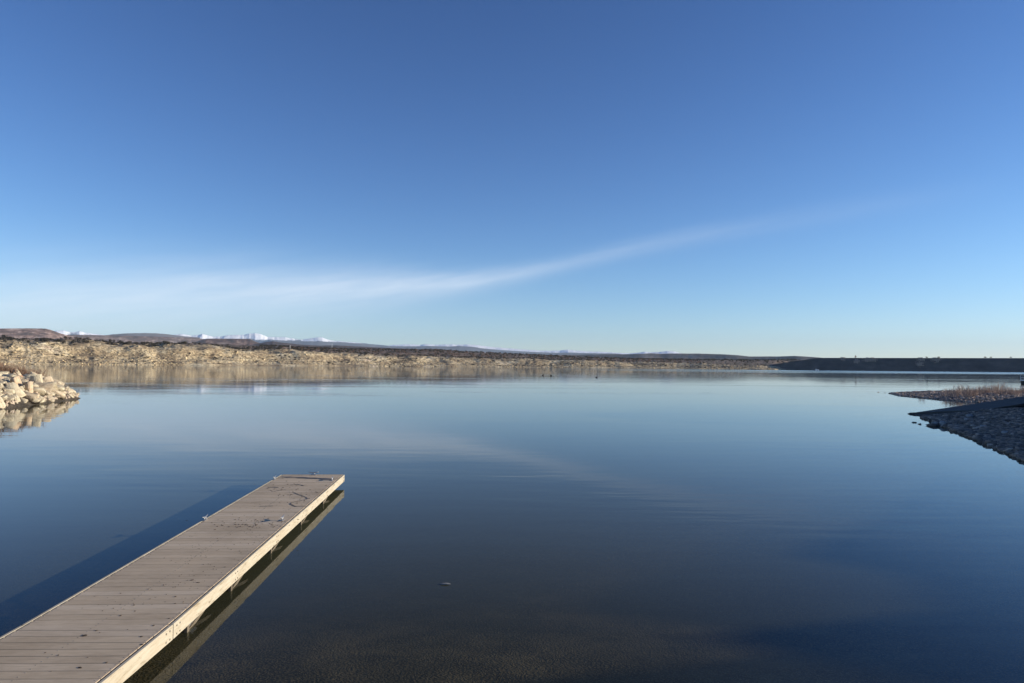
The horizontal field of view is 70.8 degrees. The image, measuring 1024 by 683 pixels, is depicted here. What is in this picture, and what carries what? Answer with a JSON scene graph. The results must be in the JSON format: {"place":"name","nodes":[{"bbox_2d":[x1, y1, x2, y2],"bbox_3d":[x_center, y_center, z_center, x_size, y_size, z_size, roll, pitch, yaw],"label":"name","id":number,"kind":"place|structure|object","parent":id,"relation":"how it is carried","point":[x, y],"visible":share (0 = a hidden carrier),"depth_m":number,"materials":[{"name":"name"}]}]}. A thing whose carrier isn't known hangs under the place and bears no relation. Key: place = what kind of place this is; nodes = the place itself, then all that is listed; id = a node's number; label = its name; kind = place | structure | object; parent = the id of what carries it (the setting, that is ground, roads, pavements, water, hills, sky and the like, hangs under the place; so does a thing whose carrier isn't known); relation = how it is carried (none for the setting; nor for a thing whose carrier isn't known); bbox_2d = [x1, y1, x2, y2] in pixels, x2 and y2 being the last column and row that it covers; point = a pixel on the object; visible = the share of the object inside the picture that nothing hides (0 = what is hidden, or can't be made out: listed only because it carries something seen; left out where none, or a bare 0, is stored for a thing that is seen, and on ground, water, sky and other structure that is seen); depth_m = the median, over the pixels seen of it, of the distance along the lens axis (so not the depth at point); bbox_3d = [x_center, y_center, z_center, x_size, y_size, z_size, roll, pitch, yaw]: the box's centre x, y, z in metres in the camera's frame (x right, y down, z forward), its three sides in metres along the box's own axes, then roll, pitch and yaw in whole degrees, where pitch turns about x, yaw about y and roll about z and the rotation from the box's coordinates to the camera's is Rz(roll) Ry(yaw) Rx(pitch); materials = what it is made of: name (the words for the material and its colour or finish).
{"place":"outdoors","nodes":[
{"label":"outdoors","id":0,"kind":"place"},
{"bbox_2d":[0,328,97,340],"bbox_3d":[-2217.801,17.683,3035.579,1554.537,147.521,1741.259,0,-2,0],"label":"mesa","id":1,"kind":"structure","parent":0,"point":[30,333],"depth_m":2956.90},
{"bbox_2d":[68,335,202,342],"bbox_3d":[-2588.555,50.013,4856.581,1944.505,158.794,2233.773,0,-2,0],"label":"mesa","id":2,"kind":"structure","parent":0,"point":[153,339],"depth_m":4439.47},
{"bbox_2d":[111,333,199,337],"bbox_3d":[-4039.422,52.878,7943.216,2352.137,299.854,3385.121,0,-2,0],"label":"hills","id":3,"kind":"structure","parent":0,"point":[147,334],"depth_m":7992.33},
{"bbox_2d":[55,330,385,345],"bbox_3d":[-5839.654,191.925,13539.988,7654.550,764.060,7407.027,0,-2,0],"label":"mountains","id":4,"kind":"structure","parent":0,"point":[259,338],"depth_m":13957.25,"materials":[{"name":"white snow"}]},
{"bbox_2d":[194,339,258,344],"bbox_3d":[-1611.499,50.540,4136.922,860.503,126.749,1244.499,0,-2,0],"label":"mesa","id":5,"kind":"structure","parent":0,"point":[233,341],"depth_m":3877.57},
{"bbox_2d":[253,341,432,349],"bbox_3d":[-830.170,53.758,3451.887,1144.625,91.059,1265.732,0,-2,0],"label":"hills","id":6,"kind":"structure","parent":0,"point":[285,344],"depth_m":3265.58,"materials":[{"name":"brown soil"}]},
{"bbox_2d":[0,338,788,368],"bbox_3d":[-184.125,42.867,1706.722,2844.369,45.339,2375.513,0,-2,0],"label":"shore","id":7,"kind":"structure","parent":0,"point":[197,348],"depth_m":1005.34,"materials":[{"name":"beige stone"}]},
{"bbox_2d":[1,341,742,367],"bbox_3d":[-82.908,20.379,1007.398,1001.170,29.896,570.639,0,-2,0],"label":"slope scrub","id":8,"kind":"object","parent":7,"relation":"on","point":[339,363],"visible":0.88,"depth_m":1095.82,"materials":[{"name":"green plant"}]},
{"bbox_2d":[6,337,800,365],"bbox_3d":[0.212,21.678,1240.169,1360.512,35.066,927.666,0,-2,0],"label":"juniper scrub","id":9,"kind":"object","parent":7,"relation":"on","point":[443,355],"visible":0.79,"depth_m":1415.68,"materials":[{"name":"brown plant"}]},
{"bbox_2d":[287,346,698,362],"bbox_3d":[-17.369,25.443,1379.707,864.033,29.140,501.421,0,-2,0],"label":"dry scrub","id":10,"kind":"object","parent":7,"relation":"on","point":[352,351],"visible":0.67,"depth_m":1412.59,"materials":[{"name":"brown plant"}]},
{"bbox_2d":[263,340,614,354],"bbox_3d":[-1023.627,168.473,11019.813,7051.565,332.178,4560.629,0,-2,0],"label":"hills","id":11,"kind":"structure","parent":0,"point":[458,348],"depth_m":11249.53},
{"bbox_2d":[0,364,1023,607],"bbox_3d":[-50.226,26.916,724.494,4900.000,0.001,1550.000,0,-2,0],"label":"water","id":12,"kind":"structure","parent":0,"point":[503,487],"depth_m":23.53,"materials":[{"name":"blue liquid"}]},
{"bbox_2d":[0,472,343,682],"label":"dock","id":13,"kind":"object","parent":12,"relation":"on","point":[131,589],"visible":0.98,"depth_m":9.95,"materials":[{"name":"grey wood"}]},
{"bbox_2d":[44,482,326,667],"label":"droppings","id":14,"kind":"object","parent":13,"relation":"on","point":[203,564],"visible":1,"depth_m":14.03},
{"bbox_2d":[0,388,1023,682],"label":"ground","id":15,"kind":"structure","parent":0,"point":[922,582],"depth_m":11.76,"materials":[{"name":"blue liquid"}]},
{"bbox_2d":[0,396,5,408],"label":"boulder","id":16,"kind":"object","parent":15,"relation":"on","point":[2,404],"visible":0.9,"depth_m":53.29,"materials":[{"name":"stone"}]},
{"bbox_2d":[1,394,7,400],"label":"boulder","id":17,"kind":"object","parent":15,"relation":"on","point":[5,397],"visible":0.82,"depth_m":54.06,"materials":[{"name":"stone"}]},
{"bbox_2d":[3,388,15,393],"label":"boulder","id":18,"kind":"object","parent":15,"relation":"on","point":[10,390],"visible":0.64,"depth_m":57.27,"materials":[{"name":"stone"}]},
{"bbox_2d":[7,396,14,400],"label":"boulder","id":19,"kind":"object","parent":15,"relation":"on","point":[11,398],"visible":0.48,"depth_m":55.66,"materials":[{"name":"stone"}]},
{"bbox_2d":[3,374,20,377],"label":"boulder","id":20,"kind":"object","parent":15,"relation":"on","point":[10,375],"visible":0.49,"depth_m":63.27,"materials":[{"name":"stone"}]},
{"bbox_2d":[1,362,25,374],"bbox_3d":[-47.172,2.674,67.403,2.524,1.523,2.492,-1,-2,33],"label":"dry brush","id":21,"kind":"object","parent":15,"relation":"on","point":[5,367],"visible":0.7,"depth_m":67.25,"materials":[{"name":"brown plant"}]},
{"bbox_2d":[5,382,25,397],"bbox_3d":[-40.146,4.047,58.122,0.587,1.584,0.828,-50,-10,25],"label":"boulder","id":22,"kind":"object","parent":15,"relation":"on","point":[19,392],"visible":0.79,"depth_m":58.06,"materials":[{"name":"stone"}]},
{"bbox_2d":[10,376,23,386],"bbox_3d":[-41.540,3.693,60.428,0.541,1.612,0.880,-17,6,-11],"label":"boulder","id":23,"kind":"object","parent":15,"relation":"on","point":[16,380],"visible":0.52,"depth_m":60.23,"materials":[{"name":"stone"}]},
{"bbox_2d":[24,382,32,392],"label":"boulder","id":24,"kind":"object","parent":15,"relation":"on","point":[28,386],"visible":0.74,"depth_m":60.26,"materials":[{"name":"stone"}]},
{"bbox_2d":[22,373,35,377],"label":"boulder","id":25,"kind":"object","parent":15,"relation":"on","point":[28,375],"visible":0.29,"depth_m":66.56,"materials":[{"name":"stone"}]},
{"bbox_2d":[23,391,37,403],"bbox_3d":[-39.512,4.570,58.616,1.647,0.562,0.844,16,-48,-3],"label":"boulder","id":26,"kind":"object","parent":15,"relation":"on","point":[30,397],"visible":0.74,"depth_m":58.43,"materials":[{"name":"stone"}]},
{"bbox_2d":[21,368,46,375],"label":"dry brush","id":27,"kind":"object","parent":15,"relation":"on","point":[36,371],"visible":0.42,"depth_m":69.02,"materials":[{"name":"brown plant"}]},
{"bbox_2d":[29,398,41,403],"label":"boulder","id":28,"kind":"object","parent":15,"relation":"on","point":[37,400],"visible":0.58,"depth_m":58.76,"materials":[{"name":"stone"}]},
{"bbox_2d":[30,374,42,382],"bbox_3d":[-42.880,3.753,65.031,0.880,1.612,0.541,-8,-5,-17],"label":"boulder","id":29,"kind":"object","parent":15,"relation":"on","point":[35,378],"visible":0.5,"depth_m":64.85,"materials":[{"name":"stone"}]},
{"bbox_2d":[33,387,46,395],"bbox_3d":[-40.764,4.287,61.664,1.449,0.546,0.936,1,-30,-19],"label":"boulder","id":30,"kind":"object","parent":15,"relation":"on","point":[42,391],"visible":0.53,"depth_m":61.49,"materials":[{"name":"stone"}]},
{"bbox_2d":[5,378,77,406],"bbox_3d":[-42.404,3.790,62.164,9.744,3.254,27.542,2,-2,-36],"label":"jetty rubble","id":31,"kind":"object","parent":15,"relation":"on","point":[44,396],"visible":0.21,"depth_m":63.14,"materials":[{"name":"stone"}]},
{"bbox_2d":[39,396,45,403],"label":"boulder","id":32,"kind":"object","parent":15,"relation":"on","point":[43,400],"visible":0.34,"depth_m":60.04,"materials":[{"name":"stone"}]},
{"bbox_2d":[36,383,53,391],"bbox_3d":[-41.678,4.128,63.886,1.665,0.855,0.555,3,-35,-28],"label":"boulder","id":33,"kind":"object","parent":15,"relation":"on","point":[48,386],"visible":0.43,"depth_m":63.89,"materials":[{"name":"stone"}]},
{"bbox_2d":[43,376,53,381],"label":"boulder","id":34,"kind":"object","parent":15,"relation":"on","point":[48,379],"visible":0.43,"depth_m":67.21,"materials":[{"name":"stone"}]},
{"bbox_2d":[46,395,54,401],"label":"boulder","id":35,"kind":"object","parent":15,"relation":"on","point":[51,397],"visible":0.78,"depth_m":62.28,"materials":[{"name":"stone"}]},
{"bbox_2d":[47,381,57,389],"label":"boulder","id":36,"kind":"object","parent":15,"relation":"on","point":[55,386],"visible":0.32,"depth_m":65.34,"materials":[{"name":"stone"}]},
{"bbox_2d":[52,388,64,398],"bbox_3d":[-41.000,4.733,64.707,1.611,0.527,0.829,29,-42,-22],"label":"boulder","id":37,"kind":"object","parent":15,"relation":"on","point":[60,393],"visible":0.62,"depth_m":64.54,"materials":[{"name":"stone"}]},
{"bbox_2d":[57,385,65,391],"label":"boulder","id":38,"kind":"object","parent":15,"relation":"on","point":[61,388],"visible":0.47,"depth_m":66.21,"materials":[{"name":"stone"}]},
{"bbox_2d":[889,390,1023,402],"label":"spit stones","id":39,"kind":"object","parent":15,"relation":"on","point":[938,394],"visible":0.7,"depth_m":84.31,"materials":[{"name":"grey stone"}]},
{"bbox_2d":[953,383,967,393],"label":"reed clump","id":40,"kind":"object","parent":15,"relation":"on","point":[959,389],"visible":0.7,"depth_m":87.55,"materials":[{"name":"brown plant"}]},
{"bbox_2d":[908,396,1023,413],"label":"concrete ramp","id":41,"kind":"structure","parent":15,"relation":"on","point":[1018,402],"depth_m":55.38,"materials":[{"name":"grey concrete"}]},
{"bbox_2d":[961,389,970,396],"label":"reed clump","id":42,"kind":"object","parent":15,"relation":"on","point":[968,394],"visible":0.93,"depth_m":82.84,"materials":[{"name":"brown plant"}]},
{"bbox_2d":[962,386,978,395],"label":"reed clump","id":43,"kind":"object","parent":15,"relation":"on","point":[970,389],"visible":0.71,"depth_m":84.73,"materials":[{"name":"brown plant"}]},
{"bbox_2d":[920,407,1023,446],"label":"cobbles","id":44,"kind":"object","parent":15,"relation":"on","point":[1010,420],"visible":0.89,"depth_m":44.21,"materials":[{"name":"grey stone"}]},
{"bbox_2d":[969,387,984,396],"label":"reed clump","id":45,"kind":"object","parent":15,"relation":"on","point":[976,392],"visible":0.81,"depth_m":83.46,"materials":[{"name":"brown plant"}]},
{"bbox_2d":[0,0,1023,357],"label":"sky","id":46,"kind":"structure","parent":0,"point":[807,178],"materials":[{"name":"blue"}]},
{"bbox_2d":[389,344,677,353],"bbox_3d":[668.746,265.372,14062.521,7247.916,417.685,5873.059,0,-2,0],"label":"mountains","id":47,"kind":"structure","parent":0,"point":[560,351],"depth_m":14323.69,"materials":[{"name":"stone"}]},
{"bbox_2d":[545,353,819,359],"bbox_3d":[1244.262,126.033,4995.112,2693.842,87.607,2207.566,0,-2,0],"label":"mesa","id":48,"kind":"structure","parent":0,"point":[688,356],"depth_m":4773.04,"materials":[{"name":"grey stone"}]},
{"bbox_2d":[634,358,798,361],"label":"hills","id":49,"kind":"structure","parent":0,"point":[735,359],"depth_m":1612.23,"materials":[{"name":"brown soil"}]},
{"label":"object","id":50,"kind":"structure","parent":0,"visible":0},
{"bbox_2d":[766,358,1023,371],"bbox_3d":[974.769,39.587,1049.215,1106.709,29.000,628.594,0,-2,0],"label":"dam","id":51,"kind":"structure","parent":50,"relation":"on","point":[969,364],"depth_m":1134.11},
{"bbox_2d":[861,357,877,361],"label":"scrub patch","id":52,"kind":"object","parent":51,"relation":"on","point":[867,359],"visible":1,"depth_m":1167.85,"materials":[{"name":"plant"}]},
{"bbox_2d":[930,357,941,362],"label":"scrub patch","id":53,"kind":"object","parent":51,"relation":"on","point":[937,359],"visible":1,"depth_m":1130.24,"materials":[{"name":"plant"}]}
]}

